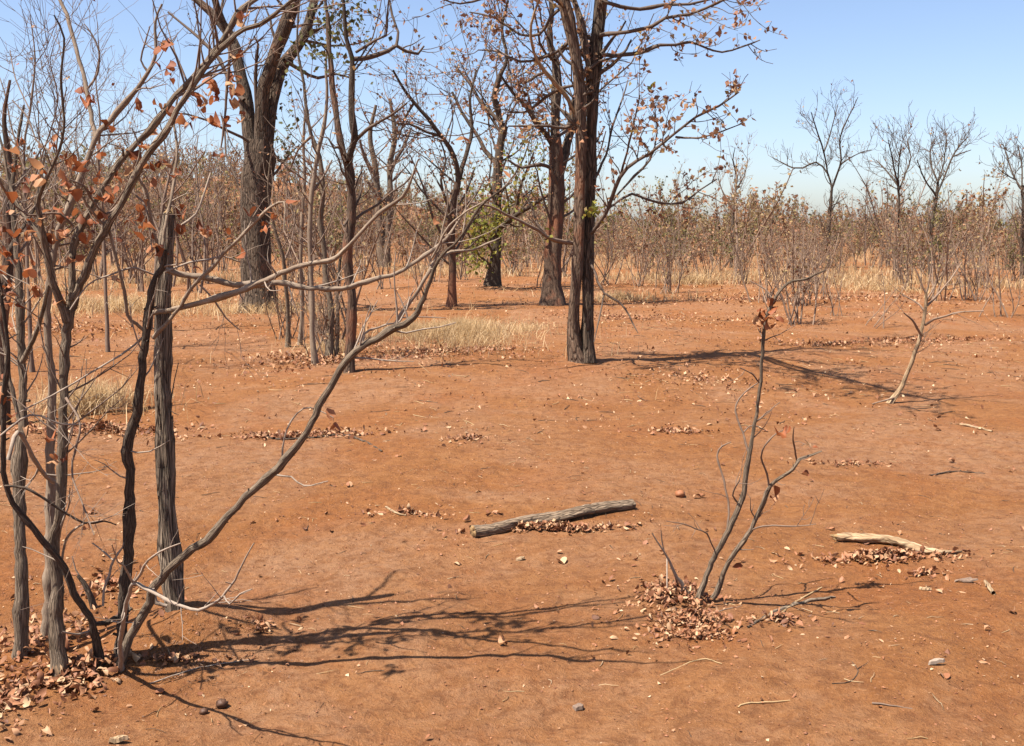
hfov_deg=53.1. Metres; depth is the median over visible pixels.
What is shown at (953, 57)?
sky
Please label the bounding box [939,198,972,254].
shrub
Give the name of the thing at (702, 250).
shrub
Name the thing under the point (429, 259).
shrub
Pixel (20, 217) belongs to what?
sapling
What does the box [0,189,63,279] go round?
shrub
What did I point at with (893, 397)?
sapling
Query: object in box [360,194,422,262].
tree
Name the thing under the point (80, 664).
leaf litter
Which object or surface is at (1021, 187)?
tree
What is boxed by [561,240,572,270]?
shrub
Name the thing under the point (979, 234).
shrub
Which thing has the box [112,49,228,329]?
sapling
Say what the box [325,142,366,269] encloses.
tree
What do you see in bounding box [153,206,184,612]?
dead trunk
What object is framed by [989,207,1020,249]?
shrub
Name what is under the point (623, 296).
dry grass
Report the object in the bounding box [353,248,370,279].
shrub
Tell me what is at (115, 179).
shrub
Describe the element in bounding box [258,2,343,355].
sapling
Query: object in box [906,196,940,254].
tree
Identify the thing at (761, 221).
tree
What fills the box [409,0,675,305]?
tree
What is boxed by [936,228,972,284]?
shrub
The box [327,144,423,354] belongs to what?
sapling
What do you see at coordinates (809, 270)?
shrub
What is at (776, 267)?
shrub
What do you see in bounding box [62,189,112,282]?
tree
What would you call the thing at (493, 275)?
tree
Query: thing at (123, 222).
shrub
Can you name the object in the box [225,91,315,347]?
sapling
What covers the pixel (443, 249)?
sapling
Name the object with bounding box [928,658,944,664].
bark chip
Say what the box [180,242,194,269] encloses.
sapling
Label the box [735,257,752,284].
shrub
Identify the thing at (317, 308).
shrub
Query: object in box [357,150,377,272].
tree
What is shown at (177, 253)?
tree
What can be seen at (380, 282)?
shrub
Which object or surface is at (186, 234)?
tree
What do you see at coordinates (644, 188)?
shrub
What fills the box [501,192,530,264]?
tree
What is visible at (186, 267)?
tree
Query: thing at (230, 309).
dry grass
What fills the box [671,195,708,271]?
tree
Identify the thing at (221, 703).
dropping
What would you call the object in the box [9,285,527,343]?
dry grass
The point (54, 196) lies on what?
tree
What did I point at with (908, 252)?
shrub
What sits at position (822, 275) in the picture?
shrub
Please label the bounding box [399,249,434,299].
shrub
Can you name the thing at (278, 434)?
leaf litter
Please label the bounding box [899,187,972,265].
shrub
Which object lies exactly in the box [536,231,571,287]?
sapling
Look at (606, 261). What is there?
shrub
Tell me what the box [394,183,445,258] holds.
shrub
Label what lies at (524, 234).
tree
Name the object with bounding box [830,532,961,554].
fallen branch
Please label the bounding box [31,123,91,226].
tree
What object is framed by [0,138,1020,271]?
woodland
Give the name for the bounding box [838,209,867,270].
sapling
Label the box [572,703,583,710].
stone
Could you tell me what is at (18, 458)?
sapling
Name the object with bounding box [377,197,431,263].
tree
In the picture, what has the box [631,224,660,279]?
shrub
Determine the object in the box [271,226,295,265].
shrub
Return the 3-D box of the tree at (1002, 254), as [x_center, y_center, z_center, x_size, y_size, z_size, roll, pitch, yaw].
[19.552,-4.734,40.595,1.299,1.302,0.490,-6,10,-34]
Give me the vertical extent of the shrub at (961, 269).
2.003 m
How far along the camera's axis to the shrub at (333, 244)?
42.38 m
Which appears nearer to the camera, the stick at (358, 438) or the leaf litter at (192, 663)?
the leaf litter at (192, 663)
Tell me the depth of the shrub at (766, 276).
22.55 m
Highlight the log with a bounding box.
[469,499,635,536]
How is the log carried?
on the ground at (536, 710)
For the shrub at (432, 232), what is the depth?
46.06 m
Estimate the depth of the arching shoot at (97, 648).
3.67 m
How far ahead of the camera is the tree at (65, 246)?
38.92 m
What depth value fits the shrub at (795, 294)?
17.64 m
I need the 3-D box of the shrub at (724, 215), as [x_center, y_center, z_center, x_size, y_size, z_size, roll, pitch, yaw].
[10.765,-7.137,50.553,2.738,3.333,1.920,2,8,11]
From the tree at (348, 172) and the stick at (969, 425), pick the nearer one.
the stick at (969, 425)
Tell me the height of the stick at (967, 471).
0.020 m
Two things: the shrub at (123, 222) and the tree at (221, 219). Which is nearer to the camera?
the tree at (221, 219)
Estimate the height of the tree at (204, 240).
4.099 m
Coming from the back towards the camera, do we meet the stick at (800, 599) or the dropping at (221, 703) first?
the stick at (800, 599)
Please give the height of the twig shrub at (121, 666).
0.797 m
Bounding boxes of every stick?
[150,659,248,683]
[264,434,382,451]
[385,506,405,515]
[660,658,721,675]
[737,700,789,707]
[747,596,835,627]
[775,587,821,616]
[832,660,870,683]
[872,702,911,708]
[929,470,984,475]
[959,423,992,431]
[984,580,995,593]
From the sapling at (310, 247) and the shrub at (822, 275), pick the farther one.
the shrub at (822, 275)
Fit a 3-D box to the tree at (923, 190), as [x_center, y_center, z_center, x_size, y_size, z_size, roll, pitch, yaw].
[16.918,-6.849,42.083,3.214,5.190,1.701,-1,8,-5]
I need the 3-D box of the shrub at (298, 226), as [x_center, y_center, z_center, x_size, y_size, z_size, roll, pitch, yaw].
[-6.882,-5.193,35.297,2.948,3.812,2.285,-8,11,-43]
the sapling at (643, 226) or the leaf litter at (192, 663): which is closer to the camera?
the leaf litter at (192, 663)
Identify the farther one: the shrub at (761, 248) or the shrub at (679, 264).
the shrub at (761, 248)
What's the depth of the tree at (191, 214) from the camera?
40.15 m
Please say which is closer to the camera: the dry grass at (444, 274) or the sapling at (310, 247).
the sapling at (310, 247)
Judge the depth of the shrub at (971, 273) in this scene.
23.89 m
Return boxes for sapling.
[0,0,141,371]
[0,0,352,676]
[0,105,117,659]
[0,174,45,242]
[0,182,30,262]
[0,193,36,268]
[2,3,231,351]
[13,0,186,641]
[20,31,514,653]
[57,164,143,273]
[73,168,125,265]
[84,134,186,283]
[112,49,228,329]
[112,129,521,666]
[145,186,164,231]
[165,173,234,283]
[180,197,216,257]
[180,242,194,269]
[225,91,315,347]
[245,19,343,345]
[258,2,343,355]
[260,0,363,364]
[324,201,372,258]
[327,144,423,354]
[434,221,446,269]
[516,203,543,256]
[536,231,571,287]
[621,180,678,271]
[622,220,644,266]
[645,197,692,287]
[663,270,825,603]
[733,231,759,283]
[767,204,811,278]
[817,202,838,255]
[821,219,856,274]
[838,188,873,245]
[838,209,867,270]
[860,174,915,265]
[872,252,1011,404]
[874,201,919,276]
[885,204,906,284]
[930,202,963,229]
[935,259,951,288]
[961,204,1010,284]
[992,227,1018,273]
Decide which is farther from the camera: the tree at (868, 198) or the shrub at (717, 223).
the shrub at (717, 223)
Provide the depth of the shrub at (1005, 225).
43.38 m
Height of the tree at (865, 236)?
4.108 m
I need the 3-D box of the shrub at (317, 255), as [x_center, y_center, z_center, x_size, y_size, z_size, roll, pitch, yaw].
[-2.439,-1.711,14.601,1.853,2.634,1.042,4,9,27]
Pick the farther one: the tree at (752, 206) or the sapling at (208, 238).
the tree at (752, 206)
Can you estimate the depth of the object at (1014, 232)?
29.72 m
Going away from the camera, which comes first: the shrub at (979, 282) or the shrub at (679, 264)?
the shrub at (979, 282)
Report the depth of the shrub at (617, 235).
53.75 m
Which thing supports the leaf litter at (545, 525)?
on the ground at (536, 710)
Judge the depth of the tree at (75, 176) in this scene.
34.06 m
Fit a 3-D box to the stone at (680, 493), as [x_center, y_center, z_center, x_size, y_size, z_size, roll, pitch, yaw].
[1.042,0.750,6.345,0.065,0.054,0.060,0,8,0]
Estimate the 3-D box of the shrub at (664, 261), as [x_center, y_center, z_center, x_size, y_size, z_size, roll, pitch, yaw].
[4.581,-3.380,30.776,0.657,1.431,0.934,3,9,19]
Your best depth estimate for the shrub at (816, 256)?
30.21 m
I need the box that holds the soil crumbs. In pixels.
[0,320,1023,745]
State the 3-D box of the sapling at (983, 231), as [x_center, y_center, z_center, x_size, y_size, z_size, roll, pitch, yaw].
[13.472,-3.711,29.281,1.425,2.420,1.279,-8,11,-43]
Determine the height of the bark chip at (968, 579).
0.025 m
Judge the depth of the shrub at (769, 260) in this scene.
35.05 m
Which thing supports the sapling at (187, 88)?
on the ground at (536, 710)
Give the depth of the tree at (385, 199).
55.73 m
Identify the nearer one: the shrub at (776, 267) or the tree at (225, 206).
the shrub at (776, 267)
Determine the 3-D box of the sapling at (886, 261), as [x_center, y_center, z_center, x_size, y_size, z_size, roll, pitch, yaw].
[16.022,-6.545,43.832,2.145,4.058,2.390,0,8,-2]
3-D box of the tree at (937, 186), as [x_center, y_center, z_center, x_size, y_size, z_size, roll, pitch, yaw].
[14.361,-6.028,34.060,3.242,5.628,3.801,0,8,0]
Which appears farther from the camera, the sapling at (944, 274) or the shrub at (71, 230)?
the shrub at (71, 230)
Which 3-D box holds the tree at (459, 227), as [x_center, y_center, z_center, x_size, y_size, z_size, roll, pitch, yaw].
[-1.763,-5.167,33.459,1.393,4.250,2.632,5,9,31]
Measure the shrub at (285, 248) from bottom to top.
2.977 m
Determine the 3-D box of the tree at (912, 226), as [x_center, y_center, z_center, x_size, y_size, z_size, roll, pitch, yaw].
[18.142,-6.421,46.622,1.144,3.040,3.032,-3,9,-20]
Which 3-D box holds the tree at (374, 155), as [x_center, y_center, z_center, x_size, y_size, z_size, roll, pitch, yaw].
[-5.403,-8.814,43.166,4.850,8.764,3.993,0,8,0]
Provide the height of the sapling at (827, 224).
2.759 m
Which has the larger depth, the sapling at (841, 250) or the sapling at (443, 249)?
the sapling at (443, 249)
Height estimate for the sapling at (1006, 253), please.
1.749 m
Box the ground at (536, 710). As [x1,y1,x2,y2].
[0,178,1023,745]
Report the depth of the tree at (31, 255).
28.39 m
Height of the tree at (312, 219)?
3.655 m
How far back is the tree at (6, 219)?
8.83 m
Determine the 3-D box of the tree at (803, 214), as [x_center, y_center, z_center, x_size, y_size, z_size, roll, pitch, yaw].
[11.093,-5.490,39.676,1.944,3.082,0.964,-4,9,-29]
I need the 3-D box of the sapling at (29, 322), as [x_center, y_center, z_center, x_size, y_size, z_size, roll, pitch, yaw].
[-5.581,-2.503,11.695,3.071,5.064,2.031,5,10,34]
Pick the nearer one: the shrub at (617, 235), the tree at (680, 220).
the tree at (680, 220)
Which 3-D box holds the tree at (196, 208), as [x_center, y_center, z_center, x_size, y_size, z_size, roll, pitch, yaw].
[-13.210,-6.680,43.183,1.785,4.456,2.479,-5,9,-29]
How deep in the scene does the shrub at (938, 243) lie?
31.26 m
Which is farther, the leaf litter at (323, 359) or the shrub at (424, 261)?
the shrub at (424, 261)
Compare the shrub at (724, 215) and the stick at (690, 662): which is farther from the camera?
the shrub at (724, 215)
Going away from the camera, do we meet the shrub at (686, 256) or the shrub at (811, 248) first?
the shrub at (686, 256)
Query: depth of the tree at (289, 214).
35.92 m
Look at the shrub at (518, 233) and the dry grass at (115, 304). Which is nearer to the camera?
the dry grass at (115, 304)
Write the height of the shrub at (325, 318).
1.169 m
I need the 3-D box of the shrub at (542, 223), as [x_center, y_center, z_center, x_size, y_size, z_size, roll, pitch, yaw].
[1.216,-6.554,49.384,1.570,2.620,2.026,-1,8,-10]
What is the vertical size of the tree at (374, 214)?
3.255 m
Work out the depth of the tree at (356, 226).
56.34 m
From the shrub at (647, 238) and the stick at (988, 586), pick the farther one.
the shrub at (647, 238)
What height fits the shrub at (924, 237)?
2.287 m
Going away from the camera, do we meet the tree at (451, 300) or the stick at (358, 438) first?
the stick at (358, 438)
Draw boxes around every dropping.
[199,708,207,714]
[216,698,228,708]
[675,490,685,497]
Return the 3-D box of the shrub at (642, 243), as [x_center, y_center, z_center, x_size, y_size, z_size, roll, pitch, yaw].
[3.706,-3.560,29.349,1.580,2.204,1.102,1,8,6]
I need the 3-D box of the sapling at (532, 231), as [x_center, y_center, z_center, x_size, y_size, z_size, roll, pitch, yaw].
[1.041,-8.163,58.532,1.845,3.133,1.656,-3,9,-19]
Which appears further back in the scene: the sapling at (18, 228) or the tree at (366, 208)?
the tree at (366, 208)
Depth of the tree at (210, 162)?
39.12 m
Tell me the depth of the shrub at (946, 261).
22.92 m
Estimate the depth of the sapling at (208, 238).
29.67 m
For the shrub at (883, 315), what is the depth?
17.08 m
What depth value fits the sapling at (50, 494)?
3.97 m
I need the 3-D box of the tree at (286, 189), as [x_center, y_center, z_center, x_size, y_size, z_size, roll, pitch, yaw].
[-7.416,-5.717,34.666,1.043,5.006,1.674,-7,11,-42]
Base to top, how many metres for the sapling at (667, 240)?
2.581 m
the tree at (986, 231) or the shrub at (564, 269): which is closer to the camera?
the tree at (986, 231)
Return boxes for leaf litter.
[0,272,1022,739]
[0,537,561,736]
[24,601,482,735]
[56,341,642,395]
[119,424,486,442]
[303,517,893,542]
[587,539,839,638]
[634,543,1002,573]
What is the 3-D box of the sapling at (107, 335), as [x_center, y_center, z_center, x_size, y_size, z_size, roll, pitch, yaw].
[-5.107,-2.860,13.815,3.309,5.139,2.350,4,9,25]
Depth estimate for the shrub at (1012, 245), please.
32.53 m
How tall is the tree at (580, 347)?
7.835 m
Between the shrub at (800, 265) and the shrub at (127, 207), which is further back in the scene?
the shrub at (127, 207)
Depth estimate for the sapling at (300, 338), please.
14.18 m
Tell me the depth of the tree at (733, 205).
41.91 m
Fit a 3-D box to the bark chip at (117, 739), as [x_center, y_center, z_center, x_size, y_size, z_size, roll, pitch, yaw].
[-1.284,1.196,3.344,0.071,0.030,0.023,0,8,0]
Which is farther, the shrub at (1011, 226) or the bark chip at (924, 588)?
the shrub at (1011, 226)
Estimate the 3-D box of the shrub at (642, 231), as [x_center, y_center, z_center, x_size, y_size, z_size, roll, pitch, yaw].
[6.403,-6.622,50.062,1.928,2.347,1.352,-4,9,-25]
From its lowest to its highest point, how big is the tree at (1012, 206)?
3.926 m
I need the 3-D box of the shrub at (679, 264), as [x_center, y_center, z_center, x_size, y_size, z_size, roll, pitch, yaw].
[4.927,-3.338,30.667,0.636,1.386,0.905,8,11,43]
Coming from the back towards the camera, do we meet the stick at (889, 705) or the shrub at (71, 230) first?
the shrub at (71, 230)
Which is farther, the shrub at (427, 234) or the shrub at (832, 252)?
the shrub at (427, 234)
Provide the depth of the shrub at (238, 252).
37.85 m
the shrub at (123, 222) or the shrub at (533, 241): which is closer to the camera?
the shrub at (123, 222)
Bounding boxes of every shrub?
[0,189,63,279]
[36,238,67,264]
[61,216,90,254]
[85,162,188,277]
[92,530,253,671]
[96,166,177,280]
[99,168,138,266]
[138,147,220,258]
[209,195,312,262]
[256,263,317,338]
[268,169,341,343]
[271,166,343,274]
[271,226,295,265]
[276,171,367,271]
[282,162,391,340]
[288,276,345,354]
[293,280,344,341]
[295,280,347,355]
[328,225,338,266]
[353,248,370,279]
[391,233,409,263]
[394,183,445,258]
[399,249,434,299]
[404,209,432,255]
[418,200,460,264]
[455,221,489,279]
[456,204,503,270]
[480,189,538,272]
[502,220,537,275]
[512,158,632,276]
[518,210,545,262]
[521,221,538,262]
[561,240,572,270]
[594,220,635,284]
[598,176,704,252]
[599,217,628,253]
[614,214,668,286]
[630,214,663,253]
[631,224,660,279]
[637,198,700,272]
[644,207,711,292]
[654,205,705,265]
[655,238,687,293]
[656,237,674,281]
[660,239,692,283]
[675,217,738,278]
[702,194,758,261]
[702,196,730,261]
[718,234,754,276]
[723,194,770,256]
[725,237,751,283]
[730,221,811,302]
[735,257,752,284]
[753,220,827,325]
[753,225,777,267]
[753,241,780,271]
[755,240,806,299]
[758,226,782,257]
[768,237,837,306]
[772,223,841,294]
[781,224,827,305]
[783,222,823,283]
[784,204,813,242]
[784,214,812,260]
[798,230,830,279]
[802,225,838,299]
[806,226,836,273]
[812,231,855,273]
[819,269,846,315]
[861,209,885,253]
[866,263,905,328]
[877,212,926,280]
[880,195,926,274]
[880,215,926,289]
[887,210,977,280]
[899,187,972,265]
[915,215,936,266]
[916,207,974,300]
[935,213,1004,301]
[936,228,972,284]
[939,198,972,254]
[948,206,1003,268]
[949,240,995,298]
[970,232,1023,317]
[976,250,989,287]
[984,212,1023,280]
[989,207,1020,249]
[994,216,1019,236]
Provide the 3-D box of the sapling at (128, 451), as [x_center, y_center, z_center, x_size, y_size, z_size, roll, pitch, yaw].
[-0.835,-0.048,3.778,1.704,2.385,0.788,0,8,0]
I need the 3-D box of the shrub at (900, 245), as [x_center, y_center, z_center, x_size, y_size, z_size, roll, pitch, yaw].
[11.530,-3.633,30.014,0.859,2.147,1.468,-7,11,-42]
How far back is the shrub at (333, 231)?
38.34 m
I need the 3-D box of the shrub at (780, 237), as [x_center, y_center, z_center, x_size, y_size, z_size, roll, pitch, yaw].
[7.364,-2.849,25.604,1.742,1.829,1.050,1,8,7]
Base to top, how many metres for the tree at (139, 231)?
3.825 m
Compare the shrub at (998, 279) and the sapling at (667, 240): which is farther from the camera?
the sapling at (667, 240)
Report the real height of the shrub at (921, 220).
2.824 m
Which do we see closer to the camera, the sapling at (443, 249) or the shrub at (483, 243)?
the shrub at (483, 243)
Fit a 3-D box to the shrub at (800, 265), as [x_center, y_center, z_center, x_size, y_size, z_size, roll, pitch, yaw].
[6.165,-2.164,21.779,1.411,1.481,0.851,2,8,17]
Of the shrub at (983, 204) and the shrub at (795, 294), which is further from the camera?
the shrub at (983, 204)
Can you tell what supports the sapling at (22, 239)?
on the ground at (536, 710)
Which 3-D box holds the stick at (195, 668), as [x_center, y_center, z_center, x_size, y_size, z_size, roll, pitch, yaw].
[-1.191,1.136,3.924,0.383,0.019,0.039,-4,9,-28]
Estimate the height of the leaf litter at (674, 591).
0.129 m
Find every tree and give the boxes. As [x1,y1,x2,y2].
[0,80,64,424]
[0,127,54,285]
[13,62,102,283]
[19,143,82,255]
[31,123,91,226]
[33,174,64,273]
[34,122,121,225]
[49,190,92,272]
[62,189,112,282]
[73,156,125,282]
[96,103,192,291]
[98,174,168,291]
[118,167,158,277]
[147,158,219,282]
[155,0,376,312]
[155,162,203,286]
[177,135,233,292]
[178,181,194,257]
[184,162,216,265]
[192,147,228,270]
[203,191,239,272]
[204,136,243,270]
[207,142,237,270]
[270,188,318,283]
[271,195,298,264]
[278,0,467,372]
[278,169,318,265]
[280,127,314,277]
[282,158,308,248]
[285,0,535,306]
[288,186,325,265]
[316,168,367,269]
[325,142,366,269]
[326,64,443,266]
[326,191,363,257]
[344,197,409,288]
[351,0,612,286]
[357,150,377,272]
[359,181,398,269]
[360,180,372,247]
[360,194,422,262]
[369,183,403,234]
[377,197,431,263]
[388,0,787,363]
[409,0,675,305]
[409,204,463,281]
[411,205,437,241]
[432,146,479,276]
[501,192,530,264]
[511,172,542,266]
[595,162,629,259]
[624,199,644,239]
[664,159,693,268]
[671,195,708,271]
[691,194,759,264]
[704,132,757,267]
[724,153,802,274]
[726,197,782,253]
[765,78,884,267]
[785,194,817,239]
[836,145,900,264]
[851,102,934,272]
[856,177,877,265]
[889,205,942,262]
[893,107,987,273]
[894,145,960,255]
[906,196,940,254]
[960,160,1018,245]
[965,202,1005,282]
[979,125,1023,278]
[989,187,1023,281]
[999,240,1011,269]
[1000,187,1020,250]
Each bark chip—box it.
[108,735,128,743]
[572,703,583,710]
[919,587,931,589]
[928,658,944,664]
[955,577,977,581]
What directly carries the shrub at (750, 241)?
on the ground at (536, 710)
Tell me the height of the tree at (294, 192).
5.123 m
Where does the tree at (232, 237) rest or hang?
on the ground at (536, 710)
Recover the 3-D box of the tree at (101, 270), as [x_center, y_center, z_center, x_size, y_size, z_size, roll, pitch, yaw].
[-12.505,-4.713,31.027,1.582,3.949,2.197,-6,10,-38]
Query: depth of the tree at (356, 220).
42.04 m
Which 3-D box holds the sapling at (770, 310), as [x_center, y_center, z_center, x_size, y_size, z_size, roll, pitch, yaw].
[1.015,0.314,4.341,0.656,1.500,0.488,3,9,23]
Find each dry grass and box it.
[0,238,1023,292]
[0,368,244,435]
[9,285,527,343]
[76,295,529,337]
[148,297,699,399]
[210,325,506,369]
[246,276,1023,359]
[447,270,877,289]
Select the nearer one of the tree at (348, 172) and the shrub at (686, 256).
the tree at (348, 172)
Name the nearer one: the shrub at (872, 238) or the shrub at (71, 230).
the shrub at (71, 230)
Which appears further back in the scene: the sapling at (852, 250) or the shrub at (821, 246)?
the sapling at (852, 250)
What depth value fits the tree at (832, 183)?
41.20 m
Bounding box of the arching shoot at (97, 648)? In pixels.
[0,278,138,666]
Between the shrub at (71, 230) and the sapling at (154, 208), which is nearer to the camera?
the shrub at (71, 230)
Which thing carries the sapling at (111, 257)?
on the ground at (536, 710)
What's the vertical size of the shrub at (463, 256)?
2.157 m
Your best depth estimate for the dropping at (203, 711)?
3.55 m
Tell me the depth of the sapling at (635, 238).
40.88 m
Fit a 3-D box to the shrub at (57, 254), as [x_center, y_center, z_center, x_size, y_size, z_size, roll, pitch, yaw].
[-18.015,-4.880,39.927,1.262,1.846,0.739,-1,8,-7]
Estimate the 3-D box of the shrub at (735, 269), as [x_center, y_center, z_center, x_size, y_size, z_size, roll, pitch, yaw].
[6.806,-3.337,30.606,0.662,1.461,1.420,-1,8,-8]
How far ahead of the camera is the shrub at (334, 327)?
13.14 m
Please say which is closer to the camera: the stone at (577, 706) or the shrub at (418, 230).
the stone at (577, 706)
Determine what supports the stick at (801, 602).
on the ground at (536, 710)
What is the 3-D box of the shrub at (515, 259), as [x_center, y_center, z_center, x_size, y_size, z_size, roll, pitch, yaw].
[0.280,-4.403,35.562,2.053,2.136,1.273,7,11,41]
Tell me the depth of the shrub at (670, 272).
25.82 m
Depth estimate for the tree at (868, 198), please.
41.36 m
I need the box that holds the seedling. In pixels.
[652,531,688,598]
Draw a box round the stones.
[0,265,1023,745]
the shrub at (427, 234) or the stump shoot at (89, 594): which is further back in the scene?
the shrub at (427, 234)
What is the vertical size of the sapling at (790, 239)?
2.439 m
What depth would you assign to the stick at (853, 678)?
3.65 m
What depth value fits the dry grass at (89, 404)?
9.50 m
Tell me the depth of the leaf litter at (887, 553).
5.14 m
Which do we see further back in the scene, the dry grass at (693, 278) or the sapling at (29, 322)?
the dry grass at (693, 278)
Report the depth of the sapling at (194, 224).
49.68 m
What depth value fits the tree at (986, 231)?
31.00 m
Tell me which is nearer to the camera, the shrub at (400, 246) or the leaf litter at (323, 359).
the leaf litter at (323, 359)
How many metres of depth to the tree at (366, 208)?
52.20 m
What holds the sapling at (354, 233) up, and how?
on the ground at (536, 710)
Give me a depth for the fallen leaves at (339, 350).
13.78 m
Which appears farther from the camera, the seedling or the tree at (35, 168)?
the tree at (35, 168)
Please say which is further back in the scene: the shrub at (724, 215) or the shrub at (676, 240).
the shrub at (724, 215)
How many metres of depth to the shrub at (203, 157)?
54.59 m
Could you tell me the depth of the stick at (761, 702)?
3.50 m
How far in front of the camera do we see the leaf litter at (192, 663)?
3.99 m
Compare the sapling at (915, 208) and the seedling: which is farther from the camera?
the sapling at (915, 208)
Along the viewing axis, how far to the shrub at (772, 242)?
47.97 m
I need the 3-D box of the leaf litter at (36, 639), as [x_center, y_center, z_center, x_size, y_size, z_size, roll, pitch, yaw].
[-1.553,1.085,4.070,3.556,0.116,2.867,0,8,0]
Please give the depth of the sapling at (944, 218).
64.01 m
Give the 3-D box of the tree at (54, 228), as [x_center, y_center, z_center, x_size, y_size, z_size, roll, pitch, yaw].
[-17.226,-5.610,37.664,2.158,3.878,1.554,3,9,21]
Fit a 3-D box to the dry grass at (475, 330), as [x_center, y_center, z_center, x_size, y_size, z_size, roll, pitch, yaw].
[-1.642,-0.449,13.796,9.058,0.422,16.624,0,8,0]
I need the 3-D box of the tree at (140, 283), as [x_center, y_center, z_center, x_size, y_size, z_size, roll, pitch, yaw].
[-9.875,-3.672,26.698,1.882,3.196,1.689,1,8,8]
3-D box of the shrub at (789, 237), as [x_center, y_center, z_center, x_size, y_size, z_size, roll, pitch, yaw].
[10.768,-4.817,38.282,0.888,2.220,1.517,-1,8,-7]
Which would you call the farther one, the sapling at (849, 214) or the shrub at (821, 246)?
the sapling at (849, 214)
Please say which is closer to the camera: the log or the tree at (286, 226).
the log
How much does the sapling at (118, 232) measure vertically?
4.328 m
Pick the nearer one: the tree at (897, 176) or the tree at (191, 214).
the tree at (897, 176)
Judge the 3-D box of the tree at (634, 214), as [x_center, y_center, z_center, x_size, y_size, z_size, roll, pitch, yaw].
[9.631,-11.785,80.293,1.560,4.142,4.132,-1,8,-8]
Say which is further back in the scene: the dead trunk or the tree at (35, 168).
the tree at (35, 168)
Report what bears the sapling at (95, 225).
on the ground at (536, 710)
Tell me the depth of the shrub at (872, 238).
64.96 m
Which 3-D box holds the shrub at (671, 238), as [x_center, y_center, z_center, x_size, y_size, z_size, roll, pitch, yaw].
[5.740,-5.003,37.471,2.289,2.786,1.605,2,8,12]
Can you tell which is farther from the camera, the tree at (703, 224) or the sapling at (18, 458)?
the tree at (703, 224)
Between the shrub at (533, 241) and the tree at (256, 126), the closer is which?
the tree at (256, 126)
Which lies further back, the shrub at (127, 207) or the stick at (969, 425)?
the shrub at (127, 207)
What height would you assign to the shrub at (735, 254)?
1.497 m
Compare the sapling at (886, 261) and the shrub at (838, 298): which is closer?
the shrub at (838, 298)
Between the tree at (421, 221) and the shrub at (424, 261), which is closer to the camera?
the shrub at (424, 261)
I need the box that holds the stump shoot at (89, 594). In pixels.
[72,556,97,609]
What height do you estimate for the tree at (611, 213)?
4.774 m
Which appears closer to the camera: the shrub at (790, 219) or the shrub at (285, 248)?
the shrub at (285, 248)
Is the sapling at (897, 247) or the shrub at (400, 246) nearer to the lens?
the sapling at (897, 247)
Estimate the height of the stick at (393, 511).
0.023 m
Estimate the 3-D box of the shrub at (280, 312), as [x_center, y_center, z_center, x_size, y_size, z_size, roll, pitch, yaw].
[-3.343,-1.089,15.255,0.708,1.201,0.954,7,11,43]
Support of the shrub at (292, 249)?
on the ground at (536, 710)
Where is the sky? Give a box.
[0,0,1023,229]

